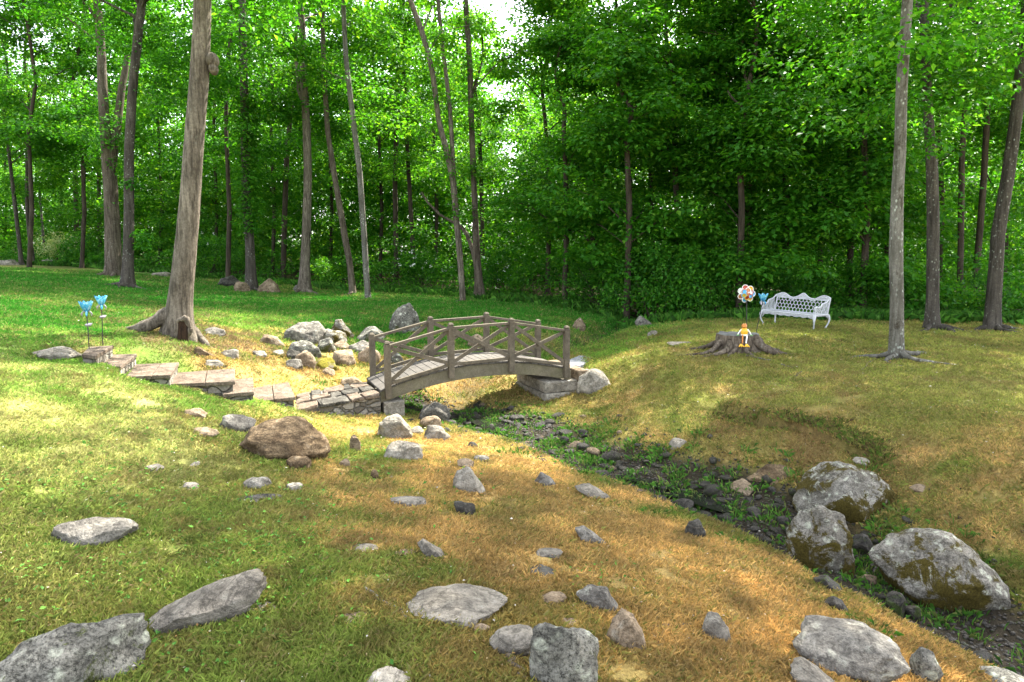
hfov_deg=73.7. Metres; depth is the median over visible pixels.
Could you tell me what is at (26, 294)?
grass
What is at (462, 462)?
rock
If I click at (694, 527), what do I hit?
rock
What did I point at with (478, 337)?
rock
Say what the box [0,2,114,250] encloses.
tree
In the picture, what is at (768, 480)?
creek stone
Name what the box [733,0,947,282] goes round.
tree
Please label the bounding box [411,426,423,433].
rock
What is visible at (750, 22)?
tree
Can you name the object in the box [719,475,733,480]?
creek stone
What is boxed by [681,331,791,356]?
tree stump
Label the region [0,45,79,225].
tree
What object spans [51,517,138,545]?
boulder
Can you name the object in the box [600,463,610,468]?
creek stone
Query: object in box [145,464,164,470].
rock
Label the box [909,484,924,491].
rock
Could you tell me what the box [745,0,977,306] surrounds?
tree
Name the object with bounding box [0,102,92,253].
tree
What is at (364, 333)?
rock
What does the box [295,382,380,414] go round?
flagstone path
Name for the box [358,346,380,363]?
rock
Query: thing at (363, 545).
rock
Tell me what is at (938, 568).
boulder
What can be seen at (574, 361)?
stone slab
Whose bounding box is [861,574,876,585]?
rock
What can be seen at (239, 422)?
rock
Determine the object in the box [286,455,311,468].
rock
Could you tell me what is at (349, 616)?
rock
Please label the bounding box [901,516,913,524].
creek stone
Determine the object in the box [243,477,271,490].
rock
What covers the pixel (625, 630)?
boulder
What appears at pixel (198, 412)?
rock
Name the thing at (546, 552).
rock
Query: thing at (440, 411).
boulder
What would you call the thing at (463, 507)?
rock
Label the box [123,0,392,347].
tree
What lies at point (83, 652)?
boulder
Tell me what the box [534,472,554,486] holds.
rock
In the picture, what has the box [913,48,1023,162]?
tree
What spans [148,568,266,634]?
boulder
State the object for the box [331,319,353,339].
rock
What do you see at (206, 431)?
rock
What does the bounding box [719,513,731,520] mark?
creek stone
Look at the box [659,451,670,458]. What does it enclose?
creek stone
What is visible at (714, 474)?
creek stone
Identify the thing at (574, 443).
creek stone
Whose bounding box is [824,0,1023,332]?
tree
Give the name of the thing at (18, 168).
tree
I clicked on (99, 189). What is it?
tree
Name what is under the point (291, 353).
rock
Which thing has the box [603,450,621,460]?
creek stone
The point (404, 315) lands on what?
boulder
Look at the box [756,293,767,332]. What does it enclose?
solar flower stake
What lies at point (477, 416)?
creek stone
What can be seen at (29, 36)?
tree
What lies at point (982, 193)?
tree
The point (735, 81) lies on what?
tree
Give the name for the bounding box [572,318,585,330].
rock
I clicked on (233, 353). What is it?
rock
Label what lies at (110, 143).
tree
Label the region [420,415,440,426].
rock
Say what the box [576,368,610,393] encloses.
boulder
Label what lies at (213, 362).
rock
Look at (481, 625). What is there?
rock
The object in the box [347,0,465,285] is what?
tree
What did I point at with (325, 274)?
shrub
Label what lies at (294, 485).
rock
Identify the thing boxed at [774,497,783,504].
creek stone
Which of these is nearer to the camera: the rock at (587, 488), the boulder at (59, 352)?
the rock at (587, 488)
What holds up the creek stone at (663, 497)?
on the ground at (630, 671)
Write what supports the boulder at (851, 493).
on the ground at (630, 671)
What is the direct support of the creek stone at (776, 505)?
on the ground at (630, 671)
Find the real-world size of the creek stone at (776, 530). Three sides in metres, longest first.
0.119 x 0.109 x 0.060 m
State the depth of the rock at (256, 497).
4.62 m
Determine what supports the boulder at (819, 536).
on the ground at (630, 671)
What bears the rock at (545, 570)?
on the ground at (630, 671)
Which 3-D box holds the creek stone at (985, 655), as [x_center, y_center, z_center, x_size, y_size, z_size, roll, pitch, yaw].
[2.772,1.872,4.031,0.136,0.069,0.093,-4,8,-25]
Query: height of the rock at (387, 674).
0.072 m
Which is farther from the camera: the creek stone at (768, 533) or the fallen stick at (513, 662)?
the creek stone at (768, 533)
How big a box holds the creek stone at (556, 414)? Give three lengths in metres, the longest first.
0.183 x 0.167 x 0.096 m
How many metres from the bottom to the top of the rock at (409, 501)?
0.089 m
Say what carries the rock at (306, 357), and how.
on the ground at (630, 671)
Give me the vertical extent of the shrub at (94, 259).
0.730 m
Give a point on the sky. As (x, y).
(498, 3)
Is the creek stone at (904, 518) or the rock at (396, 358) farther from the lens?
the rock at (396, 358)
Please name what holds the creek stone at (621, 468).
on the ground at (630, 671)
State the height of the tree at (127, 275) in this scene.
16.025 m
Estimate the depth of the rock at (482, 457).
6.61 m
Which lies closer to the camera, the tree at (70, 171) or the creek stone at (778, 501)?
the creek stone at (778, 501)
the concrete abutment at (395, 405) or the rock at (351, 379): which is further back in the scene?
the rock at (351, 379)
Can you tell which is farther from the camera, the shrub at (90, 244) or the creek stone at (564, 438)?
the shrub at (90, 244)
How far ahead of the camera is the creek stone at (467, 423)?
9.13 m
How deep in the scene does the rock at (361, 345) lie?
12.37 m
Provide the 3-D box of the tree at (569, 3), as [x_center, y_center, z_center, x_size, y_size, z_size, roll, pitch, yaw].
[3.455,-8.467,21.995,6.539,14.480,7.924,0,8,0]
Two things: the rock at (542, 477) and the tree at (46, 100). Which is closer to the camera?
the rock at (542, 477)
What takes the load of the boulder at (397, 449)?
on the ground at (630, 671)
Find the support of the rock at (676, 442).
on the ground at (630, 671)
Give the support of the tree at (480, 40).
on the ground at (630, 671)
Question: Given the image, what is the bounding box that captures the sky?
[0,0,1015,249]
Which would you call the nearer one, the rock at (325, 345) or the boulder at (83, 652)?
the boulder at (83, 652)
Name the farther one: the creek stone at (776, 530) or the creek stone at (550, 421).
the creek stone at (550, 421)
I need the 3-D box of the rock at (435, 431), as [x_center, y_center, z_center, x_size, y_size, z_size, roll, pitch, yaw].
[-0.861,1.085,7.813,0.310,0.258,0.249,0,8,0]
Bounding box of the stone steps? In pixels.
[82,345,295,406]
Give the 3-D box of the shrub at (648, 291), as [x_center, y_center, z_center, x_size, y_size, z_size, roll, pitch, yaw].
[3.765,-1.518,17.553,2.911,2.336,2.629,7,10,41]
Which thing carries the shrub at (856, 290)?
on the ground at (630, 671)
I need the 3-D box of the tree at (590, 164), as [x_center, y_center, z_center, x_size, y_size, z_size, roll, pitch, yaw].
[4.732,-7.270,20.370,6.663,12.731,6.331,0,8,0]
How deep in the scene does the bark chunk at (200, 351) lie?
9.14 m
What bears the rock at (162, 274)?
on the ground at (630, 671)
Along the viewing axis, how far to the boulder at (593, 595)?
3.42 m
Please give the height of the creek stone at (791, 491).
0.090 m
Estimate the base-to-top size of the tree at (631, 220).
7.510 m
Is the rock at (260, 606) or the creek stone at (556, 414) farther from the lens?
the creek stone at (556, 414)
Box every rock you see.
[0,260,19,264]
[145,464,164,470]
[152,272,170,276]
[181,408,207,418]
[181,482,198,489]
[194,427,218,437]
[205,327,225,336]
[205,359,225,367]
[219,414,255,431]
[221,349,238,358]
[234,281,249,291]
[240,493,281,501]
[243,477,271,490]
[250,601,274,611]
[252,350,266,357]
[260,334,284,345]
[273,350,284,356]
[286,349,299,358]
[286,359,302,368]
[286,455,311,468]
[287,482,302,490]
[288,340,321,357]
[295,350,315,367]
[316,357,337,370]
[317,337,336,351]
[322,367,334,375]
[323,329,347,342]
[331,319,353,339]
[332,349,355,365]
[334,340,348,349]
[339,458,349,466]
[341,376,361,384]
[344,611,364,622]
[349,340,368,352]
[349,434,360,450]
[352,543,377,552]
[356,326,385,341]
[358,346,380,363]
[367,666,409,681]
[390,496,427,507]
[391,353,403,363]
[395,549,415,555]
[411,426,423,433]
[417,539,445,558]
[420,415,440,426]
[424,425,450,440]
[454,501,475,516]
[457,458,473,466]
[467,334,482,347]
[473,623,489,632]
[474,455,488,461]
[528,564,555,576]
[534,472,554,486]
[536,548,562,557]
[542,591,566,604]
[563,618,577,625]
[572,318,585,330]
[575,483,609,499]
[575,525,605,543]
[635,316,651,326]
[647,330,656,335]
[667,341,691,345]
[669,438,686,449]
[684,519,705,537]
[702,611,731,641]
[730,478,753,495]
[747,464,788,484]
[813,575,841,592]
[823,596,847,611]
[852,457,869,465]
[852,533,873,554]
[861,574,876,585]
[884,591,905,616]
[904,605,920,620]
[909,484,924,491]
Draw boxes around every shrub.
[26,229,77,260]
[55,231,102,265]
[85,252,103,263]
[169,229,243,272]
[310,256,347,282]
[382,247,456,287]
[471,254,535,291]
[555,239,663,310]
[589,236,711,315]
[657,237,769,310]
[730,251,845,309]
[786,245,887,306]
[919,273,1009,312]
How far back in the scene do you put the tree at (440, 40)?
20.25 m
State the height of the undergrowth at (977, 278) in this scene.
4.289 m
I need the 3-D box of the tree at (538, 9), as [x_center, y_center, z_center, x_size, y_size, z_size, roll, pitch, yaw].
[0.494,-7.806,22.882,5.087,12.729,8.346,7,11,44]
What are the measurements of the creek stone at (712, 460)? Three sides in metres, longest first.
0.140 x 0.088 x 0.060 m
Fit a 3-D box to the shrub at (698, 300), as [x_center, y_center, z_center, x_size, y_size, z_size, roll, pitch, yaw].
[5.056,-1.585,17.153,2.926,2.122,2.316,0,8,0]
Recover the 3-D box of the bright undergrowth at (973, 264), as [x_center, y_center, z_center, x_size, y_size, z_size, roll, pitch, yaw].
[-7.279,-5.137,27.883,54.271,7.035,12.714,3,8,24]
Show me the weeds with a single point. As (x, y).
(186, 669)
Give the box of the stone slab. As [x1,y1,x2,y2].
[570,355,587,367]
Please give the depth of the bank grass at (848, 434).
6.99 m
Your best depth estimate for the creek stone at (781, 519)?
5.84 m
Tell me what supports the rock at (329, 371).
on the ground at (630, 671)
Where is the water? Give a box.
[470,417,740,512]
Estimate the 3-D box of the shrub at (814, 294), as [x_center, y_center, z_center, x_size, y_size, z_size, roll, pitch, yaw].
[6.973,-1.443,17.361,2.721,1.687,2.304,2,8,18]
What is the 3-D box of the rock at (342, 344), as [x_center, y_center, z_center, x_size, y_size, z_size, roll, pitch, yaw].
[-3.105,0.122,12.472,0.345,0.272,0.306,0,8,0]
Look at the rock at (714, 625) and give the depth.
3.32 m
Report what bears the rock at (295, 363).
on the ground at (630, 671)
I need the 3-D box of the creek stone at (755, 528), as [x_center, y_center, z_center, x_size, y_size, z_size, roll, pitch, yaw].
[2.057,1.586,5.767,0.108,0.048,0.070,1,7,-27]
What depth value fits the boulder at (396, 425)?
7.55 m
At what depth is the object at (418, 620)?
3.89 m
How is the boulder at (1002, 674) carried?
on the ground at (630, 671)
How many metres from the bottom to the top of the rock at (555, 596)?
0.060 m
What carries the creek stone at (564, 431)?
on the ground at (630, 671)
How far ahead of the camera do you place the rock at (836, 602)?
4.07 m
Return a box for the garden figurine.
[737,323,752,346]
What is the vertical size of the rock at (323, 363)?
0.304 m
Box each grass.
[0,257,1023,328]
[0,266,1023,681]
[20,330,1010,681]
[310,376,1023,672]
[707,399,907,468]
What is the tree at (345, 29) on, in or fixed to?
on the ground at (630, 671)
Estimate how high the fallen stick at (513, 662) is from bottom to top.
0.038 m
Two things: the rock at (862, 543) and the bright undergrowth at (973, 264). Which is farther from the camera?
the bright undergrowth at (973, 264)
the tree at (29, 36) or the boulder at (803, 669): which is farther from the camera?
the tree at (29, 36)
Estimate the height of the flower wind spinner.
1.018 m
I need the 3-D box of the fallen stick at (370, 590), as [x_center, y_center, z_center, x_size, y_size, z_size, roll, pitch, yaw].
[-0.579,1.240,3.213,0.044,0.042,0.453,-7,10,-41]
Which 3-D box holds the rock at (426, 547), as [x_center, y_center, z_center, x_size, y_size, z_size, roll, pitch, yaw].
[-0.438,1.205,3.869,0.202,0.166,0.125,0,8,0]
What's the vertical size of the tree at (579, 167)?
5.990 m
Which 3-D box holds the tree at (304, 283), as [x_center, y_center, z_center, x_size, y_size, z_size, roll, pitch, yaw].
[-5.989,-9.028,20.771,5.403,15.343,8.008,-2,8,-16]
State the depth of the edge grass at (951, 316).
17.84 m
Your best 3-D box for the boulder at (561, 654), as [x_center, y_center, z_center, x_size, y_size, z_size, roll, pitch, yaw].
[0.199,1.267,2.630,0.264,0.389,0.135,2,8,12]
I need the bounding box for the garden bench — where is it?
[759,292,830,328]
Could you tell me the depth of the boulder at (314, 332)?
12.39 m
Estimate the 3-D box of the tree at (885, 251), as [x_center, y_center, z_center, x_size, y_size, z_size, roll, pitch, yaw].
[12.140,-8.849,22.258,7.358,15.157,6.634,0,8,0]
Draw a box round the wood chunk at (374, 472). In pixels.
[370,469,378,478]
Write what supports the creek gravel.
on the ground at (630, 671)
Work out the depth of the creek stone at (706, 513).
5.99 m
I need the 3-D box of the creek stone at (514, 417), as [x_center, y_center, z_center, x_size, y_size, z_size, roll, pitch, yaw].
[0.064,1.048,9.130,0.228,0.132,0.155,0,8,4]
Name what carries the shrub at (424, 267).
on the ground at (630, 671)
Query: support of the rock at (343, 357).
on the ground at (630, 671)
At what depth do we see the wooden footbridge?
9.84 m
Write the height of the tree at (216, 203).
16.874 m
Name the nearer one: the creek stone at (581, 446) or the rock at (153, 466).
the rock at (153, 466)
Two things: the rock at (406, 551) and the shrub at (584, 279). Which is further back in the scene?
the shrub at (584, 279)
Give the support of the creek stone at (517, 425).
on the ground at (630, 671)
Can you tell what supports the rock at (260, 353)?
on the ground at (630, 671)
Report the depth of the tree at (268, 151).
23.40 m
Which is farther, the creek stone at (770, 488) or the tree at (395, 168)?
the tree at (395, 168)
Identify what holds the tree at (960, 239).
on the ground at (630, 671)
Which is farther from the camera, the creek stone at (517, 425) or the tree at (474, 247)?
the tree at (474, 247)
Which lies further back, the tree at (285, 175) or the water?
the tree at (285, 175)
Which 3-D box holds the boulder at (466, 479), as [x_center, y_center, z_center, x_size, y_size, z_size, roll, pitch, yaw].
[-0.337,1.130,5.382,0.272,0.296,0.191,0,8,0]
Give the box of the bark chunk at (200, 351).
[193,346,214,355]
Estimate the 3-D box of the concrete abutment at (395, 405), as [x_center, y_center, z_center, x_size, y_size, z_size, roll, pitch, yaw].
[-1.797,0.976,9.731,0.286,0.446,1.073,-3,8,-23]
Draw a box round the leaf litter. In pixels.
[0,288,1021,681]
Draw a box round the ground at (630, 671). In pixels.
[0,247,1023,681]
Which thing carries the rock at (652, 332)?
on the ground at (630, 671)
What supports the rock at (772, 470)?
on the ground at (630, 671)
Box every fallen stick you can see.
[366,587,408,616]
[505,652,526,677]
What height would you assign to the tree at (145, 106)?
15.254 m
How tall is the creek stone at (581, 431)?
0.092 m
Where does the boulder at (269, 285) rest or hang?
on the ground at (630, 671)
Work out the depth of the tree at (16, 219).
29.58 m
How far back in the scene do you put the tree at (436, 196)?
30.09 m
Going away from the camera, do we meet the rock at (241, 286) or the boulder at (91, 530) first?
the boulder at (91, 530)
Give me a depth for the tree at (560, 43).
19.58 m
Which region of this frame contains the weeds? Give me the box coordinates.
[0,397,669,679]
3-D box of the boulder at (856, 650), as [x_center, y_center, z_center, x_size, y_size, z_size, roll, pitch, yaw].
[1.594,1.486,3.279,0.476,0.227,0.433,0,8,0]
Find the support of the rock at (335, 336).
on the ground at (630, 671)
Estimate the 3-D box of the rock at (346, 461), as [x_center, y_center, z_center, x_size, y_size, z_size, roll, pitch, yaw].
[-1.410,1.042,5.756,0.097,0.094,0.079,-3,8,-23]
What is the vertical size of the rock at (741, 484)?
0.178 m
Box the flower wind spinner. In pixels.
[738,285,754,327]
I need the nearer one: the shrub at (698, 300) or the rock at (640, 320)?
the rock at (640, 320)
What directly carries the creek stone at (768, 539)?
on the ground at (630, 671)
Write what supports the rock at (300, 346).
on the ground at (630, 671)
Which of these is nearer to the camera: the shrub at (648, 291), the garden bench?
the garden bench
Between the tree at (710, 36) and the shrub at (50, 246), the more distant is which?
the shrub at (50, 246)
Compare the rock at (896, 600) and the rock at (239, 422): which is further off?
the rock at (239, 422)
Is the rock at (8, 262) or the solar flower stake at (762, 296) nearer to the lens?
the solar flower stake at (762, 296)
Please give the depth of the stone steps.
8.03 m
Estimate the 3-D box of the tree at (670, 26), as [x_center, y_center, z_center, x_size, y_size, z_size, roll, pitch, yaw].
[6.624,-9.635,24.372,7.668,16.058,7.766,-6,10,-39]
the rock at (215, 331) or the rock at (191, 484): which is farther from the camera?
the rock at (215, 331)
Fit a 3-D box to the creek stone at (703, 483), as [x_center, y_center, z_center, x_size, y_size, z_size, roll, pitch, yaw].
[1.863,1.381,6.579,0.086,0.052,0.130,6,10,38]
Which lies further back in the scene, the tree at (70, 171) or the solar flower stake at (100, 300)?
the tree at (70, 171)
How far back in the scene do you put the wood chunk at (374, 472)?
5.44 m
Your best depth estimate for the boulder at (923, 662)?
3.29 m
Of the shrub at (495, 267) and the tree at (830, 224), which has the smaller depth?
the tree at (830, 224)
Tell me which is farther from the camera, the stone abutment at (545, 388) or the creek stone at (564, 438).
the stone abutment at (545, 388)
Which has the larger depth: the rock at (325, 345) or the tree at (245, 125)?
the tree at (245, 125)
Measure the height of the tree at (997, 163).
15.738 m
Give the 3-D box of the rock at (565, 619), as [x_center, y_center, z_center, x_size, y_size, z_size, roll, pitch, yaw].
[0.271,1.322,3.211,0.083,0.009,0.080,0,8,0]
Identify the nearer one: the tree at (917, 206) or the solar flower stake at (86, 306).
the solar flower stake at (86, 306)
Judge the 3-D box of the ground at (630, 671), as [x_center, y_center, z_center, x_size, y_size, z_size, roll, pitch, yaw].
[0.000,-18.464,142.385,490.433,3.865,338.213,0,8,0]
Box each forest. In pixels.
[0,0,1023,281]
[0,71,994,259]
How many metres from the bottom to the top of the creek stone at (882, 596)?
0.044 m
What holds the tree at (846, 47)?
on the ground at (630, 671)
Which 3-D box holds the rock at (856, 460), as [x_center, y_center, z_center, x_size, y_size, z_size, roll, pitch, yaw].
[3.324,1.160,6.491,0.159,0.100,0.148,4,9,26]
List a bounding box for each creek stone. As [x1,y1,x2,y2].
[463,421,473,424]
[467,441,477,446]
[469,414,480,420]
[508,415,524,420]
[514,422,522,428]
[535,421,545,426]
[544,419,554,424]
[551,412,564,417]
[559,429,572,435]
[560,436,568,441]
[568,441,581,449]
[576,443,589,449]
[578,429,587,434]
[586,447,599,455]
[595,470,608,474]
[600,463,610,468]
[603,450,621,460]
[618,466,627,470]
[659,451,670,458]
[659,495,666,500]
[673,498,693,508]
[690,484,698,489]
[699,480,710,487]
[701,511,711,516]
[703,484,720,495]
[709,457,716,463]
[709,472,717,477]
[716,497,726,501]
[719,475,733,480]
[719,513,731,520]
[746,506,759,517]
[749,526,760,531]
[762,477,772,483]
[762,537,772,543]
[766,531,774,536]
[767,486,775,491]
[768,503,779,508]
[769,527,781,533]
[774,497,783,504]
[776,516,788,524]
[788,488,795,496]
[876,593,885,599]
[877,585,892,591]
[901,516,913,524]
[971,650,992,661]
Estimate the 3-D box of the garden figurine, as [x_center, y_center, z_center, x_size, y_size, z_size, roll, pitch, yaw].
[3.563,-0.090,10.440,0.240,0.352,0.205,0,8,0]
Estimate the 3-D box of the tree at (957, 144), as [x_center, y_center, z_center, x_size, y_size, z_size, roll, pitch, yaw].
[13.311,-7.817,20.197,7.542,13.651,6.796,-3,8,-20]
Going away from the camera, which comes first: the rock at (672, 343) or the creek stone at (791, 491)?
the creek stone at (791, 491)
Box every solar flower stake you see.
[78,301,92,348]
[94,295,106,344]
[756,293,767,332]
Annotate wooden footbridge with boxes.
[367,312,570,402]
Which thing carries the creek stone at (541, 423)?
on the ground at (630, 671)
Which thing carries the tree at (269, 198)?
on the ground at (630, 671)
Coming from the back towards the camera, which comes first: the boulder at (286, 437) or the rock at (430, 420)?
the rock at (430, 420)
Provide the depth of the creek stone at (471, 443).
7.40 m
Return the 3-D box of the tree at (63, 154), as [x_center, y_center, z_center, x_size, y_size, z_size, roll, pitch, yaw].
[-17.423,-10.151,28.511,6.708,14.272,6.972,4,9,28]
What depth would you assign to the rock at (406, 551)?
3.88 m
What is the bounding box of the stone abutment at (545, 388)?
[516,360,587,400]
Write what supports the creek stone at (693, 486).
on the ground at (630, 671)
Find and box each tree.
[0,0,91,264]
[0,0,123,260]
[0,0,129,267]
[0,0,176,267]
[0,0,221,276]
[0,1,167,224]
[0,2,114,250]
[0,33,73,247]
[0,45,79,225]
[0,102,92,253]
[4,39,123,238]
[5,0,280,288]
[31,11,168,252]
[72,0,221,264]
[108,0,321,290]
[113,0,323,276]
[118,0,295,269]
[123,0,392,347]
[211,0,353,275]
[213,0,405,293]
[213,1,353,278]
[229,0,424,268]
[257,0,464,298]
[260,0,367,294]
[299,0,465,278]
[311,0,454,284]
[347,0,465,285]
[360,0,531,300]
[369,0,509,280]
[410,3,536,284]
[412,0,618,293]
[419,0,566,298]
[479,4,663,299]
[491,64,680,276]
[511,121,658,301]
[518,25,728,318]
[528,0,697,299]
[534,0,779,312]
[568,0,767,301]
[586,0,801,281]
[605,88,840,308]
[609,0,854,307]
[629,0,811,307]
[666,0,983,307]
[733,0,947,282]
[734,0,1023,365]
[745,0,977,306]
[746,0,1023,334]
[766,110,973,311]
[785,1,947,209]
[812,7,934,296]
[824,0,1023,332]
[833,0,1023,280]
[849,0,1018,292]
[875,0,1019,301]
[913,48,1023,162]
[914,11,1023,295]
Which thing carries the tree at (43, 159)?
on the ground at (630, 671)
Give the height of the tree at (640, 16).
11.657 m
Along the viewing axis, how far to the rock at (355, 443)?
6.49 m
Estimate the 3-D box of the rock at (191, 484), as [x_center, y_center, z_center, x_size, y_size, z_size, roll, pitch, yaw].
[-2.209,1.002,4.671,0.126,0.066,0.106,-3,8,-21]
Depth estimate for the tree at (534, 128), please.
25.14 m
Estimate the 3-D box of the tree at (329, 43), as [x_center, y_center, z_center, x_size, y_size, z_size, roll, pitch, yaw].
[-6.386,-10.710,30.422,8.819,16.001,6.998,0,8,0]
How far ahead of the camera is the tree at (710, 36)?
17.43 m
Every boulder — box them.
[0,613,151,681]
[32,346,81,360]
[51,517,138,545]
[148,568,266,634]
[217,275,238,285]
[239,416,330,459]
[258,278,280,292]
[284,321,325,344]
[377,413,411,439]
[384,440,422,459]
[389,303,420,333]
[406,583,506,628]
[418,402,450,421]
[453,466,485,493]
[489,624,532,656]
[529,622,598,681]
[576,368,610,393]
[576,584,618,611]
[605,607,645,649]
[786,505,854,576]
[789,656,834,681]
[792,461,894,522]
[792,615,910,681]
[868,528,1010,611]
[909,646,942,681]
[979,666,1023,681]
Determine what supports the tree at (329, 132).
on the ground at (630, 671)
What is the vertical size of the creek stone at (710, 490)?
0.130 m
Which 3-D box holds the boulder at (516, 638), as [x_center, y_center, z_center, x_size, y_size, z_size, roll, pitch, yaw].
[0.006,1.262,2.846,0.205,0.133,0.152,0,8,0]
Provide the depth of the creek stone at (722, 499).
6.22 m
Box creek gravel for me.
[316,379,1023,675]
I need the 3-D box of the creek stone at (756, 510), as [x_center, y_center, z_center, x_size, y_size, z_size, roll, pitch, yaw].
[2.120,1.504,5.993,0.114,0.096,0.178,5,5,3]
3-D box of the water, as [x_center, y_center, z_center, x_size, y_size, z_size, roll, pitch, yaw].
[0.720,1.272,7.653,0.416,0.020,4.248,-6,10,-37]
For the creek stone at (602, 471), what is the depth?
7.03 m
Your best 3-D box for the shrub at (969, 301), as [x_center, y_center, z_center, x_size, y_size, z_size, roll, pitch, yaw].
[11.239,-1.109,17.039,2.101,1.200,1.810,0,8,0]
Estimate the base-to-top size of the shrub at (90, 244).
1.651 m
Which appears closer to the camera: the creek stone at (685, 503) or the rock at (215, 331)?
the creek stone at (685, 503)
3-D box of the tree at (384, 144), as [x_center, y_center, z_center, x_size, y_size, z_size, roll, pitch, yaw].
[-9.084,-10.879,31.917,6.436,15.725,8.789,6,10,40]
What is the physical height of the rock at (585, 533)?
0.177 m
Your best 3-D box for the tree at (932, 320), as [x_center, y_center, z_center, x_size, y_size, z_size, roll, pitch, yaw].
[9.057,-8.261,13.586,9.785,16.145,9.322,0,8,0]
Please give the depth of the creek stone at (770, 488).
6.29 m
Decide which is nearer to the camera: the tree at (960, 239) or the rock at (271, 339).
the rock at (271, 339)
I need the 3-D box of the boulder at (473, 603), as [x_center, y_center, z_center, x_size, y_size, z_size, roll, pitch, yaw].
[-0.258,1.230,3.174,0.476,0.079,0.372,0,8,0]
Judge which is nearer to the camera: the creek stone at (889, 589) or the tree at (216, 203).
the creek stone at (889, 589)
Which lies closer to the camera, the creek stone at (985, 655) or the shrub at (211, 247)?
the creek stone at (985, 655)
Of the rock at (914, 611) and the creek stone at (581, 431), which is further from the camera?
the creek stone at (581, 431)
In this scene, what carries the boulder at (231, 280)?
on the ground at (630, 671)
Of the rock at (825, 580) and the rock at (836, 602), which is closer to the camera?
the rock at (836, 602)
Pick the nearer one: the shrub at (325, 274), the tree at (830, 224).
the tree at (830, 224)
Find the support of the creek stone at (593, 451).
on the ground at (630, 671)
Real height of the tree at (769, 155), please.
5.624 m
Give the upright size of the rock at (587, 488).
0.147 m
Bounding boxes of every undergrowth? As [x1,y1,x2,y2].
[0,140,1023,314]
[0,208,1023,315]
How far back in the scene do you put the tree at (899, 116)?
10.44 m
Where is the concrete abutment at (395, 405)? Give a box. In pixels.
[374,388,404,415]

